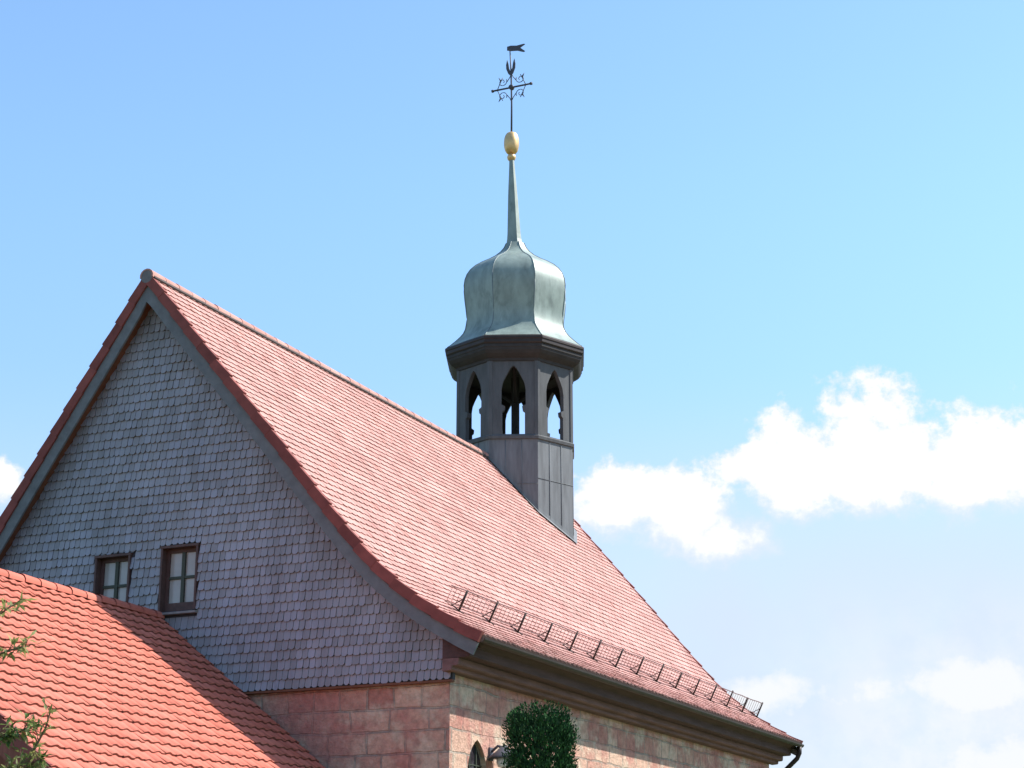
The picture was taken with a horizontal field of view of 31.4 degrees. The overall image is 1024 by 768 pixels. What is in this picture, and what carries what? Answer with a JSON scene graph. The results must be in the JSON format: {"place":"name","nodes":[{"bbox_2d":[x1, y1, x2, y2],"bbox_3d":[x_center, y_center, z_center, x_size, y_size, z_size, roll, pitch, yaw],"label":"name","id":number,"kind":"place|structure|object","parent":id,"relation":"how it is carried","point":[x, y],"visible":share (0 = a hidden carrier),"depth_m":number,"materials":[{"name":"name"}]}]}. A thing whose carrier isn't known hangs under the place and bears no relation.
{"place":"outdoors","nodes":[
{"label":"outdoors","id":0,"kind":"place"},
{"bbox_2d":[0,44,803,767],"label":"chapel","id":1,"kind":"structure","parent":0,"point":[326,566],"depth_m":30.49,"materials":[{"name":"tile"}]},
{"bbox_2d":[93,552,132,601],"bbox_3d":[-6.508,3.328,29.816,0.720,1.060,0.215,-8,-18,23],"label":"window","id":2,"kind":"structure","parent":1,"relation":"in","point":[112,572],"depth_m":29.93,"materials":[{"name":"brown"}]},
{"bbox_2d":[158,543,200,615],"bbox_3d":[-5.324,3.155,29.296,0.790,1.132,0.275,-8,-18,23],"label":"window","id":3,"kind":"structure","parent":1,"relation":"in","point":[178,583],"depth_m":29.37,"materials":[{"name":"brown"}]},
{"bbox_2d":[468,744,481,767],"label":"arched window","id":4,"kind":"structure","parent":1,"relation":"in","point":[474,761],"depth_m":27.49,"materials":[{"name":"grey glass"}]},
{"bbox_2d":[488,745,510,767],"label":"wall lamp","id":5,"kind":"object","parent":1,"relation":"attached to","point":[497,756],"visible":0.56,"depth_m":27.61,"materials":[{"name":"grey metal"}]},
{"bbox_2d":[0,0,1023,767],"label":"sky","id":6,"kind":"structure","parent":0,"point":[785,237],"materials":[{"name":"blue"}]},
{"label":"ground","id":7,"kind":"structure","parent":0,"visible":0},
{"bbox_2d":[0,592,58,767],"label":"leafy tree","id":8,"kind":"object","parent":7,"relation":"on","point":[9,734],"visible":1,"depth_m":12.99,"materials":[{"name":"green plant"}]},
{"bbox_2d":[0,568,325,767],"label":"side building","id":9,"kind":"structure","parent":7,"relation":"on","point":[115,683],"depth_m":24.84,"materials":[{"name":"red tile"}]},
{"bbox_2d":[500,699,580,767],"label":"columnar conifer","id":10,"kind":"object","parent":7,"relation":"on","point":[548,728],"visible":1,"depth_m":23.10,"materials":[{"name":"green plant"}]}
]}

